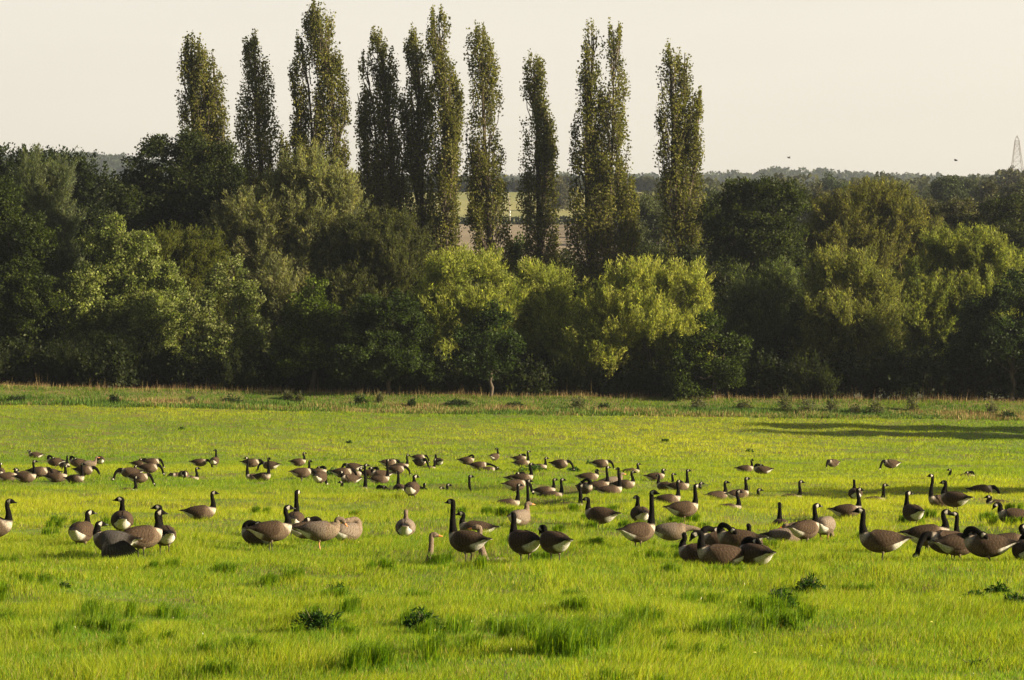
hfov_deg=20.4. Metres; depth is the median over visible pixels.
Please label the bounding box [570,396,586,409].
thistle plant
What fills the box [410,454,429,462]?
canada goose
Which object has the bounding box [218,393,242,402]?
bank shrub
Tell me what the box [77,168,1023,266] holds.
slope wood
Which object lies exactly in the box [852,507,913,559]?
canada goose
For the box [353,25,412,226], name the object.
poplar tree
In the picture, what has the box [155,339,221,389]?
scrub bush
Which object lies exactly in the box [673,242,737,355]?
oak tree
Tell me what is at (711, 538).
canada goose
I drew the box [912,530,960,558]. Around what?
canada goose
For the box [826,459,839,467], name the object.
canada goose
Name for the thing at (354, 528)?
greylag goose
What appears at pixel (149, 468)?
canada goose
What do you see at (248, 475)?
canada goose
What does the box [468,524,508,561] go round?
greylag goose
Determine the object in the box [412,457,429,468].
canada goose
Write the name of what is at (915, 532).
canada goose
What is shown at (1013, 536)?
canada goose
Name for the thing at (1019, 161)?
electricity pylon
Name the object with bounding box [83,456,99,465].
greylag goose
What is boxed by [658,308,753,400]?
alder tree
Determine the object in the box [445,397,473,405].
bank shrub
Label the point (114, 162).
ridge wood
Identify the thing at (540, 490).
canada goose
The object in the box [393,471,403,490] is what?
canada goose
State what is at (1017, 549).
canada goose
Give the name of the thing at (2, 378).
scrub bush
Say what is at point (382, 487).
canada goose
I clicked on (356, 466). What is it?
canada goose
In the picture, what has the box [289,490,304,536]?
canada goose
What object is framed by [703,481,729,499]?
canada goose
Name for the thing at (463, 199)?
stubble field
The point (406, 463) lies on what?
canada goose
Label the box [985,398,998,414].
thistle plant
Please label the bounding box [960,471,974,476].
canada goose
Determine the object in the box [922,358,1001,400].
scrub bush
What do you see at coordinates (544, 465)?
canada goose
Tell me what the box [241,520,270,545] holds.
canada goose
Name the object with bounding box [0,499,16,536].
canada goose
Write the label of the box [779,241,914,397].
willow tree
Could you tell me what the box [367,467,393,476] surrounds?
canada goose
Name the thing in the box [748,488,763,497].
canada goose
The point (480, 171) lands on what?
poplar tree
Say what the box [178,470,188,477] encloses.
canada goose
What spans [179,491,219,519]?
canada goose
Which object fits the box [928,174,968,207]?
distant tree
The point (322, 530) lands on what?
greylag goose
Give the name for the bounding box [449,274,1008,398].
valley floor
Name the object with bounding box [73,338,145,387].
scrub bush
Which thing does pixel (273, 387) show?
scrub bush
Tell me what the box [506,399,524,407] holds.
bank shrub
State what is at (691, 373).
scrub bush
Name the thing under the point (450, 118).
poplar tree
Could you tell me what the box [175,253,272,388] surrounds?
white poplar tree
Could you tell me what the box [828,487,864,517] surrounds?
canada goose
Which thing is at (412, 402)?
bank shrub
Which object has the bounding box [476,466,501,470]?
canada goose
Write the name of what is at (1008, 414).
bank shrub
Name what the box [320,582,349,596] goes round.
weed plant
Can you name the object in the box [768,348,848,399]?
scrub bush
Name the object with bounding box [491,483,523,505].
canada goose
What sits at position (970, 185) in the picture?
distant tree
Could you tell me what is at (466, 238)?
ploughed field
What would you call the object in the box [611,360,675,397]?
scrub bush
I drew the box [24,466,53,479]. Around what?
canada goose
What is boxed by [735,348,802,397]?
scrub bush
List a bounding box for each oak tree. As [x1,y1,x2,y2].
[104,126,249,346]
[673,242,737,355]
[676,233,731,296]
[683,174,813,321]
[960,188,1023,397]
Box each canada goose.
[0,462,4,472]
[0,468,20,481]
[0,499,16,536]
[12,460,37,482]
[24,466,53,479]
[27,450,43,457]
[36,468,62,478]
[43,465,69,481]
[47,455,65,468]
[59,455,69,468]
[63,463,85,483]
[68,510,96,544]
[69,456,85,466]
[72,465,99,476]
[93,521,142,559]
[97,456,104,465]
[111,467,143,481]
[111,496,133,530]
[118,476,139,489]
[123,509,168,558]
[124,473,154,486]
[129,458,145,465]
[136,463,164,475]
[141,458,164,467]
[150,504,175,554]
[167,472,190,477]
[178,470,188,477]
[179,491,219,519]
[188,458,211,466]
[189,467,200,479]
[210,449,218,467]
[239,458,262,467]
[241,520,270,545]
[243,457,256,480]
[243,505,295,552]
[251,457,270,480]
[256,461,280,470]
[288,467,316,480]
[289,452,306,466]
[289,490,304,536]
[291,516,321,538]
[310,466,326,475]
[312,471,327,484]
[329,467,357,477]
[338,471,362,483]
[341,463,363,470]
[351,467,363,476]
[355,464,369,487]
[362,466,379,477]
[367,459,391,483]
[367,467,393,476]
[376,485,392,490]
[378,459,400,466]
[384,465,411,474]
[389,454,410,466]
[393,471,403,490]
[404,474,419,497]
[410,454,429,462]
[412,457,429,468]
[417,458,437,468]
[434,454,442,465]
[445,498,491,563]
[456,454,474,465]
[456,511,499,532]
[467,461,498,468]
[468,475,473,491]
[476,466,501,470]
[489,448,498,461]
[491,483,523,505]
[500,479,533,493]
[502,471,524,479]
[508,512,539,560]
[509,463,534,479]
[510,453,525,460]
[511,450,530,466]
[526,479,533,501]
[527,457,549,469]
[533,478,557,493]
[537,478,566,497]
[538,524,572,559]
[548,459,574,471]
[553,484,586,505]
[575,469,598,480]
[575,478,592,496]
[582,497,621,526]
[589,459,614,470]
[592,466,611,488]
[593,467,621,495]
[609,471,636,489]
[616,490,659,546]
[620,463,641,473]
[630,495,648,520]
[643,468,665,480]
[654,480,682,503]
[656,474,669,489]
[663,469,690,490]
[663,484,701,523]
[666,473,676,482]
[678,532,709,563]
[689,530,743,565]
[700,526,719,544]
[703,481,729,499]
[717,490,743,508]
[717,522,768,547]
[723,477,750,498]
[734,459,753,471]
[740,536,776,565]
[746,523,762,543]
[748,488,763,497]
[754,463,773,473]
[772,502,787,525]
[776,480,805,497]
[785,503,822,542]
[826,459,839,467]
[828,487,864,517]
[848,479,862,498]
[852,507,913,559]
[863,483,888,499]
[879,459,901,469]
[898,509,953,551]
[902,491,924,524]
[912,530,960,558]
[926,474,945,506]
[929,526,976,557]
[939,480,973,510]
[948,511,959,531]
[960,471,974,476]
[963,526,1019,559]
[965,484,1000,494]
[984,495,1015,504]
[992,502,1023,523]
[997,523,1023,540]
[1012,533,1023,559]
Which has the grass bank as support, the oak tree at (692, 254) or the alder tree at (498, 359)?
the alder tree at (498, 359)
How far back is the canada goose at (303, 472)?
94.79 m
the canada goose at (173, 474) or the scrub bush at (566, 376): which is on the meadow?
the canada goose at (173, 474)
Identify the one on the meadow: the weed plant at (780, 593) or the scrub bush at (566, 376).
the weed plant at (780, 593)
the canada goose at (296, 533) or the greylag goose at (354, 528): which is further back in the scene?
the canada goose at (296, 533)
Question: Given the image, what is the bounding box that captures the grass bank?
[0,384,1023,420]
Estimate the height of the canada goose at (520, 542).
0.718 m
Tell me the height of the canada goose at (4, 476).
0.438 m
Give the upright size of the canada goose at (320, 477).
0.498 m
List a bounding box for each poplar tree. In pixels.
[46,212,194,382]
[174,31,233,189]
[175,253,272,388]
[233,28,286,204]
[276,130,295,210]
[285,0,351,202]
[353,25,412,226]
[396,21,441,252]
[424,4,467,258]
[462,19,515,279]
[515,48,561,280]
[564,17,640,291]
[652,38,706,306]
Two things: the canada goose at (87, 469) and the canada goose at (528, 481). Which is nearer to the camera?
the canada goose at (528, 481)
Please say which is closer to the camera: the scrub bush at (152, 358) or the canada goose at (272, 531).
the canada goose at (272, 531)
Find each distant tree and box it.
[545,176,573,210]
[648,197,669,243]
[686,186,721,264]
[762,177,792,213]
[787,184,811,253]
[802,183,832,226]
[811,171,849,197]
[842,180,862,194]
[899,187,920,208]
[915,193,948,206]
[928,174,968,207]
[960,178,978,196]
[968,178,1006,211]
[995,165,1023,190]
[996,180,1015,198]
[1007,177,1023,197]
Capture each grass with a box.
[0,373,1023,404]
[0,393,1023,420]
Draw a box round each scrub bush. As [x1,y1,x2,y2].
[0,334,55,385]
[0,338,10,374]
[0,350,54,384]
[0,362,11,383]
[35,334,100,387]
[41,341,79,385]
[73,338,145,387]
[86,346,146,387]
[121,330,181,388]
[145,343,206,388]
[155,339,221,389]
[199,344,273,390]
[249,342,287,390]
[253,347,301,391]
[281,365,349,392]
[332,369,386,393]
[369,369,447,395]
[427,345,470,393]
[453,372,521,394]
[496,353,557,396]
[504,341,573,394]
[537,355,594,396]
[561,349,619,392]
[571,358,631,396]
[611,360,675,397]
[673,371,718,397]
[705,353,773,398]
[707,349,754,393]
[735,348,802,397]
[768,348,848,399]
[769,340,797,377]
[781,354,854,398]
[823,348,877,398]
[842,387,902,397]
[846,340,921,399]
[884,345,952,399]
[890,345,956,397]
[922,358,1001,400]
[933,343,993,398]
[963,352,1022,400]
[986,351,1023,390]
[1004,359,1023,401]
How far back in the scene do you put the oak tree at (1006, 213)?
260.84 m
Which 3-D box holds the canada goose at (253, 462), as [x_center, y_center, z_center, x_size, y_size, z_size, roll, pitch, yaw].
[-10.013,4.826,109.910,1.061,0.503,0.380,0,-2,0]
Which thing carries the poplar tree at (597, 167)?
on the valley floor
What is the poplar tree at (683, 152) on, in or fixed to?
on the valley floor
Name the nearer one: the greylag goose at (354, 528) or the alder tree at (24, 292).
the greylag goose at (354, 528)
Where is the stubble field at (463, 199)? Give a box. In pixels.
[362,192,641,224]
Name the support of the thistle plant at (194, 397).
on the grass bank
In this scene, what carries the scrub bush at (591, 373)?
on the grass bank
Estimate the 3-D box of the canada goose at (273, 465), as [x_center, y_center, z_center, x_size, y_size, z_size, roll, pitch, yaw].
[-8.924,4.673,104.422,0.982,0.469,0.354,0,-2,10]
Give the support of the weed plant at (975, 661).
on the meadow
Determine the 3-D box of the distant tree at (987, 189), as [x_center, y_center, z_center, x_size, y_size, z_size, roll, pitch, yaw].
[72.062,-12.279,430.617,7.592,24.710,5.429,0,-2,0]
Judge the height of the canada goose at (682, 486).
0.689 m
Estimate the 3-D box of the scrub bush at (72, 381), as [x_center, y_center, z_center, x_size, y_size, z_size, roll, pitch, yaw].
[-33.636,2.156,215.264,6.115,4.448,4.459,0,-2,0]
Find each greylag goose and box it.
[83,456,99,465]
[292,517,347,549]
[335,517,362,540]
[395,509,415,535]
[425,532,442,562]
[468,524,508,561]
[506,501,534,525]
[599,472,625,484]
[654,522,699,540]
[759,522,799,541]
[818,516,835,539]
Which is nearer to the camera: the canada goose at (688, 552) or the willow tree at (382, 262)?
the canada goose at (688, 552)
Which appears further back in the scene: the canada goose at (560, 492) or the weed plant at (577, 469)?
the weed plant at (577, 469)
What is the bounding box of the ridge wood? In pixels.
[1,150,1001,191]
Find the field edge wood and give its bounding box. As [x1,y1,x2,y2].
[363,174,661,191]
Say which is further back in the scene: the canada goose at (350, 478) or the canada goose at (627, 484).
the canada goose at (350, 478)
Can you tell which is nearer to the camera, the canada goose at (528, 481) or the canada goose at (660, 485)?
the canada goose at (528, 481)
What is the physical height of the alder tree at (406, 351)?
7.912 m
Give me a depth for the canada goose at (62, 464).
110.17 m
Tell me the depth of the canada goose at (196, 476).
98.37 m
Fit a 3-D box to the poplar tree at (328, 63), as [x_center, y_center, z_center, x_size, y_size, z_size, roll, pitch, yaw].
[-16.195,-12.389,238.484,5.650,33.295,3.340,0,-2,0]
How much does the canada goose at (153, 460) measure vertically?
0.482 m
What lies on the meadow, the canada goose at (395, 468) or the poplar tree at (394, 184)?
the canada goose at (395, 468)
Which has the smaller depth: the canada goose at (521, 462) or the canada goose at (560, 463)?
the canada goose at (560, 463)
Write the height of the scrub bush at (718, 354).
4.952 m
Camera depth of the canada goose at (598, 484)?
82.31 m
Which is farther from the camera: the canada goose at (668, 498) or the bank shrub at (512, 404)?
the bank shrub at (512, 404)
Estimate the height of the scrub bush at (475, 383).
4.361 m
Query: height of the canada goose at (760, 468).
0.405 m
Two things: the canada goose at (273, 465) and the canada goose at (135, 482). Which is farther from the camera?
the canada goose at (273, 465)
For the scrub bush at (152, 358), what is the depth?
208.36 m
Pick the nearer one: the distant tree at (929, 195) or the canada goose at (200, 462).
the canada goose at (200, 462)
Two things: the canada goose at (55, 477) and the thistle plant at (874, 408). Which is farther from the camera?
the thistle plant at (874, 408)
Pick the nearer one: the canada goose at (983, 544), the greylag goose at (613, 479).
the canada goose at (983, 544)
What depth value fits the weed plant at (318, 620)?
27.38 m
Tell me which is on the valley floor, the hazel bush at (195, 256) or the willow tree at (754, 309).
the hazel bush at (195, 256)
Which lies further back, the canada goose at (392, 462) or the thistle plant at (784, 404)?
the thistle plant at (784, 404)
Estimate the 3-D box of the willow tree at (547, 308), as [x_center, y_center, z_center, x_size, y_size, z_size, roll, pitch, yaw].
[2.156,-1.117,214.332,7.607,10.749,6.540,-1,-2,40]
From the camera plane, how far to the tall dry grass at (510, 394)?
204.56 m
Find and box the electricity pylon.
[1011,136,1023,170]
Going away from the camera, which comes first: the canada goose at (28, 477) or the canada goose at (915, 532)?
the canada goose at (915, 532)
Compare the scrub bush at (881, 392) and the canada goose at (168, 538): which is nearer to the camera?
the canada goose at (168, 538)
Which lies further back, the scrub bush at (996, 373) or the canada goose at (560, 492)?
the scrub bush at (996, 373)
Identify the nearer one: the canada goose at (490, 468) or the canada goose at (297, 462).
the canada goose at (490, 468)
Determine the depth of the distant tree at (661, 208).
469.63 m
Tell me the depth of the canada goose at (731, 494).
73.32 m
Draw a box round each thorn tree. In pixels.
[0,142,80,252]
[48,144,131,333]
[919,196,979,262]
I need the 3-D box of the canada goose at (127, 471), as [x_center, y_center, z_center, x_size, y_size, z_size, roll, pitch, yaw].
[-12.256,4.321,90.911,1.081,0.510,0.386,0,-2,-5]
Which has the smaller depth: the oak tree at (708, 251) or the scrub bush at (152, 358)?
the scrub bush at (152, 358)
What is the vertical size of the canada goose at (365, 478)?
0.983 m
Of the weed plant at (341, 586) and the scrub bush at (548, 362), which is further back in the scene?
the scrub bush at (548, 362)
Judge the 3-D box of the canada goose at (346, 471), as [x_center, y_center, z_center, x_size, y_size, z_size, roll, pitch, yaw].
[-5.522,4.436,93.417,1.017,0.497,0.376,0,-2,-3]
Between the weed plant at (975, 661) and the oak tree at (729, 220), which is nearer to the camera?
the weed plant at (975, 661)
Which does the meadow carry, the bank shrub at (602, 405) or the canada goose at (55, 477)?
the canada goose at (55, 477)
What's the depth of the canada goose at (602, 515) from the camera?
53.80 m
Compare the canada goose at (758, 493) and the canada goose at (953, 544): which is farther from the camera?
the canada goose at (758, 493)
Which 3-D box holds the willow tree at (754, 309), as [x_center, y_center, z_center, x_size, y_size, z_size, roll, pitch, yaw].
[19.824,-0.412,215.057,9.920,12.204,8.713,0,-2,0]
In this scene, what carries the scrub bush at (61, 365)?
on the grass bank
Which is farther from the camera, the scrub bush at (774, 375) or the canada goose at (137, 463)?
the scrub bush at (774, 375)
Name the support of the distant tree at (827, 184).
on the ploughed field at (466, 238)
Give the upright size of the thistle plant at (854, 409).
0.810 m
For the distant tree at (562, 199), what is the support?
on the stubble field at (463, 199)
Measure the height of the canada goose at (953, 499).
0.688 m
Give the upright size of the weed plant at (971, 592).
0.207 m
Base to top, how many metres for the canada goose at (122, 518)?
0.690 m
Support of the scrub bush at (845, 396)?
on the grass bank
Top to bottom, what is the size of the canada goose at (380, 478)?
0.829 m
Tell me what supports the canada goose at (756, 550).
on the meadow
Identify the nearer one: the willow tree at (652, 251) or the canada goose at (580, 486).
the canada goose at (580, 486)
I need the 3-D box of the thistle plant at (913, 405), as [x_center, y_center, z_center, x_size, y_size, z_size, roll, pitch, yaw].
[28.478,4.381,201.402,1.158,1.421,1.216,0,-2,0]
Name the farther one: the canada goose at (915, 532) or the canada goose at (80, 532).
the canada goose at (80, 532)
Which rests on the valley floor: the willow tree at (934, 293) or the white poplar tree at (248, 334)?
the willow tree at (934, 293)
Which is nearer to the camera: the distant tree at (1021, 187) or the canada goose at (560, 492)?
the canada goose at (560, 492)
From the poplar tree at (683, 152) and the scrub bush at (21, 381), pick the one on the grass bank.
the scrub bush at (21, 381)
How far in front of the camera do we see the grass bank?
202.92 m
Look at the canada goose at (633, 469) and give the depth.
105.32 m
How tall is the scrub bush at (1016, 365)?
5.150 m
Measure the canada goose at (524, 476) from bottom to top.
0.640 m
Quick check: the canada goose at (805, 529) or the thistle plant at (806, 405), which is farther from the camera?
the thistle plant at (806, 405)
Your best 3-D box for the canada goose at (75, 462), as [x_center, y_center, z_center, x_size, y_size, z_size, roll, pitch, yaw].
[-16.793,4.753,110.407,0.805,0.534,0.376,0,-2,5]
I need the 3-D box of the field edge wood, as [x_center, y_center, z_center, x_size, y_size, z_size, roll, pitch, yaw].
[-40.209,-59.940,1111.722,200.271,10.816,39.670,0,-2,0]
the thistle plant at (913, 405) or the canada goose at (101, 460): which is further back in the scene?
the thistle plant at (913, 405)
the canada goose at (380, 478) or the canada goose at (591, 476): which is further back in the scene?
the canada goose at (380, 478)
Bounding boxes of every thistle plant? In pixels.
[186,396,197,401]
[281,390,294,399]
[294,391,304,401]
[375,391,382,401]
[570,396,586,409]
[691,392,709,408]
[735,401,751,408]
[775,385,794,410]
[797,394,816,412]
[826,398,839,411]
[849,403,862,413]
[865,397,883,413]
[906,392,920,410]
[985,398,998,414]
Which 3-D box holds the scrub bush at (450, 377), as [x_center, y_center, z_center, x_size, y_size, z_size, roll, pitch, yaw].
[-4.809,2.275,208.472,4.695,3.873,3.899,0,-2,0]
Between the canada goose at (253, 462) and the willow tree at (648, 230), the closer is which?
the canada goose at (253, 462)
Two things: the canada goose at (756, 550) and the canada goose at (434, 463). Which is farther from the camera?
the canada goose at (434, 463)
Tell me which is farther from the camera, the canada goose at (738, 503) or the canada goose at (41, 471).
the canada goose at (41, 471)
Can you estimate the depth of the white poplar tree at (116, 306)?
213.32 m
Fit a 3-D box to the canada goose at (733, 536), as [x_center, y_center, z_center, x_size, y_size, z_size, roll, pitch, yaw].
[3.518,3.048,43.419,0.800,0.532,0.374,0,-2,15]
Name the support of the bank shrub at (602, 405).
on the grass bank
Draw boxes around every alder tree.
[0,174,73,371]
[267,274,357,392]
[326,288,445,393]
[449,299,526,396]
[501,231,530,319]
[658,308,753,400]
[931,267,1023,401]
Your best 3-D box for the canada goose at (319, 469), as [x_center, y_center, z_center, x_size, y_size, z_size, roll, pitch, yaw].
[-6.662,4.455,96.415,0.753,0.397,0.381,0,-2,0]
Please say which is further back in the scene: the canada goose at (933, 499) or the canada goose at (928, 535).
the canada goose at (933, 499)
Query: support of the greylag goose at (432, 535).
on the meadow
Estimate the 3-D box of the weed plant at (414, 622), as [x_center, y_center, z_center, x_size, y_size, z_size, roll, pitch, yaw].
[-0.852,2.701,27.415,0.486,0.278,0.456,0,-2,0]
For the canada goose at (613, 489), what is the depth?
77.80 m
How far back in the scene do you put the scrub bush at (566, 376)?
208.26 m
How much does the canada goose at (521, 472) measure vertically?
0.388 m
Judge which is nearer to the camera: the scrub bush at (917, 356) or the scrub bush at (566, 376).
the scrub bush at (566, 376)
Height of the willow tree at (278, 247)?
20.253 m
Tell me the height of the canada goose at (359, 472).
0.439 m
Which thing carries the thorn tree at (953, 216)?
on the valley floor
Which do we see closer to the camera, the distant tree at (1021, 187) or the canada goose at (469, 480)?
the canada goose at (469, 480)
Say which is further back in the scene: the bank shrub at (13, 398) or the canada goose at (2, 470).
the bank shrub at (13, 398)
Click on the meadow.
(414, 431)
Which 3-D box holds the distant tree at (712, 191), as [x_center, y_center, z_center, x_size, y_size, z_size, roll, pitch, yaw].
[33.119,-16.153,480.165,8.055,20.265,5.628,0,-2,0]
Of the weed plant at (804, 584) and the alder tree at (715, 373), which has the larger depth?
the alder tree at (715, 373)
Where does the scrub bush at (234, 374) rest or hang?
on the grass bank
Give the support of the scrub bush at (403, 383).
on the grass bank
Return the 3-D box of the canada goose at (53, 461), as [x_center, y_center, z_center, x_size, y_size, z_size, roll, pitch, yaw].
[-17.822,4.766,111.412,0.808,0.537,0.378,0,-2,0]
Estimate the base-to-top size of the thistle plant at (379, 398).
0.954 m
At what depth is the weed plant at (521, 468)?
102.77 m
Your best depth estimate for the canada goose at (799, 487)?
76.88 m
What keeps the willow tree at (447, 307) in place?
on the grass bank
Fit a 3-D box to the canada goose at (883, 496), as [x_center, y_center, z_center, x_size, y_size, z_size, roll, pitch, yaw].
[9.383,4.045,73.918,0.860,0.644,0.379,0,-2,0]
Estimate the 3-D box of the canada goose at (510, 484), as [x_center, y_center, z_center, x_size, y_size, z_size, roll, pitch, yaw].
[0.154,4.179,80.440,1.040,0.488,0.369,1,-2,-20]
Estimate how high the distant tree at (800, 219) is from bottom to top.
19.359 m
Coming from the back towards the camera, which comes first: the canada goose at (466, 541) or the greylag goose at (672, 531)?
the greylag goose at (672, 531)
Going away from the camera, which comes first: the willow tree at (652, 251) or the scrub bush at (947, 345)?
the scrub bush at (947, 345)
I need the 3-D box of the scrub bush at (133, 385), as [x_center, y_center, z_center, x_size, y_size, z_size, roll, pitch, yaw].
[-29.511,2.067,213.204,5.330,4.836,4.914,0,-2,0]
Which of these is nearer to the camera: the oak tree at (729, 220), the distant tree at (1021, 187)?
the oak tree at (729, 220)
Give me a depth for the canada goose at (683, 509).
56.31 m
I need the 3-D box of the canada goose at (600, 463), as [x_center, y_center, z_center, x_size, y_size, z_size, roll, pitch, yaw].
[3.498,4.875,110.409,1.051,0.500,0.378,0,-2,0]
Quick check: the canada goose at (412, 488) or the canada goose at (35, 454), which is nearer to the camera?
the canada goose at (412, 488)
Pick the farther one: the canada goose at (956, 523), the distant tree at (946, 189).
the distant tree at (946, 189)
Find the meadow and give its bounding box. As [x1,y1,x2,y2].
[0,405,1023,679]
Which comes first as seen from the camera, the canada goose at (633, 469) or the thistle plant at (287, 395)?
the canada goose at (633, 469)
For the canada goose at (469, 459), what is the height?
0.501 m
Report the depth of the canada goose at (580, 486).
69.39 m
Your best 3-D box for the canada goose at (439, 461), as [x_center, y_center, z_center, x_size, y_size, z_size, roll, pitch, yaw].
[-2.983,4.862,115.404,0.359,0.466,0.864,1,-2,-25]
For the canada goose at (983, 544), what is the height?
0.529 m
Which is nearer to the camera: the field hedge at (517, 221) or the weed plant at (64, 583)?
the weed plant at (64, 583)
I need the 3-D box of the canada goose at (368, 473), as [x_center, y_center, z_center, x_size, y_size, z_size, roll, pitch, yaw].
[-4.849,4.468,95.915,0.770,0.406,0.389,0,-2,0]
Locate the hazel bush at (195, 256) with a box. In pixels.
[129,219,240,345]
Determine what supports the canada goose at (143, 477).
on the meadow
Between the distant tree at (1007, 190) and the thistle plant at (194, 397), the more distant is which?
the distant tree at (1007, 190)
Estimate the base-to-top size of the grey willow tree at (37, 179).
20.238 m
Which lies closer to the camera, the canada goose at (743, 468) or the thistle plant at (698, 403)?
the canada goose at (743, 468)
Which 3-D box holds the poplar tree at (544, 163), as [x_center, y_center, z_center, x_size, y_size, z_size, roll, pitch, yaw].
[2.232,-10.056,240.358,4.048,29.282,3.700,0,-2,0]
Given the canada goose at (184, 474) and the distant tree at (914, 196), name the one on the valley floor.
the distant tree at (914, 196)
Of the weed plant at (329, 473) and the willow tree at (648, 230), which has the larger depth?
the willow tree at (648, 230)
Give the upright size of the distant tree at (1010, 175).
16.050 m
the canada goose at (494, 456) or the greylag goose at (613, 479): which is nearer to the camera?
the greylag goose at (613, 479)
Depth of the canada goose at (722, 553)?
39.32 m
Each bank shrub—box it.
[6,394,25,400]
[109,393,119,402]
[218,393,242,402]
[353,393,367,403]
[407,396,416,406]
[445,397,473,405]
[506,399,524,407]
[598,403,609,408]
[997,409,1016,417]
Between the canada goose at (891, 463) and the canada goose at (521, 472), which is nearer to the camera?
the canada goose at (521, 472)
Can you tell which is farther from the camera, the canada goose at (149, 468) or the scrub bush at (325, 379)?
the scrub bush at (325, 379)
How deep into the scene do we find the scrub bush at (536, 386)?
205.66 m
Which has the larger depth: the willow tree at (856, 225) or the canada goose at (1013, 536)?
the willow tree at (856, 225)
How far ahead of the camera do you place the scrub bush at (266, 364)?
208.62 m
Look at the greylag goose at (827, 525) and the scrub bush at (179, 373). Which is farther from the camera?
the scrub bush at (179, 373)
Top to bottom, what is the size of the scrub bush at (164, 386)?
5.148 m
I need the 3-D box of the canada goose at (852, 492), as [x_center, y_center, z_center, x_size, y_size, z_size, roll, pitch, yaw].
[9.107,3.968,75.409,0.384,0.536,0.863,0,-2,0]
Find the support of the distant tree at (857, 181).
on the valley floor
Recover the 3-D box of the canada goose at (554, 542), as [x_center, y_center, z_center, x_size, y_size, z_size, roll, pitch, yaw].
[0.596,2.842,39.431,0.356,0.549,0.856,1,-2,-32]
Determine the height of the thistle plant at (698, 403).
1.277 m
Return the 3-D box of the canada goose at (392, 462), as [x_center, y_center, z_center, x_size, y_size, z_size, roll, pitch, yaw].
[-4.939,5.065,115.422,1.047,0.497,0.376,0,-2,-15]
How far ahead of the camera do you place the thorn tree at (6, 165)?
261.80 m
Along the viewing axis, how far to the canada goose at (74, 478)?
88.27 m
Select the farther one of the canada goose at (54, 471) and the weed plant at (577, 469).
the weed plant at (577, 469)
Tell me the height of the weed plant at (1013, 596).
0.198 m
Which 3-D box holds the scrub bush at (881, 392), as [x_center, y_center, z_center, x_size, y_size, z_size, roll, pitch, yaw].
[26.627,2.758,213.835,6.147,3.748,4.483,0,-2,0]
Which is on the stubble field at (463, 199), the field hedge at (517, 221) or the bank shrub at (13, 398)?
the field hedge at (517, 221)
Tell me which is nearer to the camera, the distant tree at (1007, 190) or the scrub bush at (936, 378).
the scrub bush at (936, 378)
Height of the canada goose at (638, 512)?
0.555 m
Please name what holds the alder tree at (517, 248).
on the valley floor
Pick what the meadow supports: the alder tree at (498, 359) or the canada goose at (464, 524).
the canada goose at (464, 524)
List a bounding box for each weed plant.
[59,581,70,588]
[290,608,342,631]
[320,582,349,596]
[326,467,335,476]
[399,606,446,630]
[518,464,549,471]
[566,466,580,471]
[762,587,800,611]
[792,572,829,593]
[954,657,991,669]
[959,589,983,600]
[983,581,1010,594]
[1004,592,1023,604]
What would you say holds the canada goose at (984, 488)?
on the meadow
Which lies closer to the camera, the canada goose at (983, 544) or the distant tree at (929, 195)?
the canada goose at (983, 544)
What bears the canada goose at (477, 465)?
on the meadow
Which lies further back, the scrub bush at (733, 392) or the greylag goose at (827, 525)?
the scrub bush at (733, 392)
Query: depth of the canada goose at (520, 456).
130.30 m
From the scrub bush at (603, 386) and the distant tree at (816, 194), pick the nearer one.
the scrub bush at (603, 386)
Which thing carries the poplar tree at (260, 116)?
on the valley floor
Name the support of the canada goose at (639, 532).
on the meadow
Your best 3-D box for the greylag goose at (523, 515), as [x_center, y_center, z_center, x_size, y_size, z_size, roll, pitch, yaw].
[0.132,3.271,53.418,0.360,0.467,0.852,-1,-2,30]
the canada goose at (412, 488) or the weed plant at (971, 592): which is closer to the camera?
the weed plant at (971, 592)
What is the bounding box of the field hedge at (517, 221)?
[364,213,602,224]
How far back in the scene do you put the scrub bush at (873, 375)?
206.85 m
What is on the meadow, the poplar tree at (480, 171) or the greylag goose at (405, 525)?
the greylag goose at (405, 525)
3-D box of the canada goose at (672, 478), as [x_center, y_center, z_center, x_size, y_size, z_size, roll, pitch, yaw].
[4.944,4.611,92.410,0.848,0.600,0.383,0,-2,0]
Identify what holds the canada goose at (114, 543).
on the meadow
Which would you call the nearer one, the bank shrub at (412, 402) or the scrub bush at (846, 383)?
the bank shrub at (412, 402)
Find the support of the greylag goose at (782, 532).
on the meadow
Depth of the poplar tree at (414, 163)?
239.10 m
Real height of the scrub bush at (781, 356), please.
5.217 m
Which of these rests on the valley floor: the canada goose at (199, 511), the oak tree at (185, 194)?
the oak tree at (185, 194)
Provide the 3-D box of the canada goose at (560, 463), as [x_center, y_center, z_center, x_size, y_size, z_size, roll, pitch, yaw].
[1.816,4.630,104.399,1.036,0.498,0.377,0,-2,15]
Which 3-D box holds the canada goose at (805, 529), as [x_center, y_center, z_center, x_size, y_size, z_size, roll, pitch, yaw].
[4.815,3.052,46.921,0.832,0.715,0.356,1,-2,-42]
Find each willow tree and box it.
[0,143,86,354]
[196,139,373,351]
[319,202,439,341]
[409,240,526,393]
[497,256,583,389]
[545,243,686,388]
[552,252,724,379]
[619,192,677,254]
[713,254,827,397]
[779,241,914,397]
[795,175,945,396]
[878,222,1023,370]
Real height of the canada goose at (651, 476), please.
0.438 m
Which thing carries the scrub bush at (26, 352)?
on the grass bank
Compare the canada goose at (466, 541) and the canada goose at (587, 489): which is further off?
the canada goose at (587, 489)
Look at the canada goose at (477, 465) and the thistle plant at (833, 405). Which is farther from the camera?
the thistle plant at (833, 405)
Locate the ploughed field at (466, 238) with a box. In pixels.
[401,224,799,264]

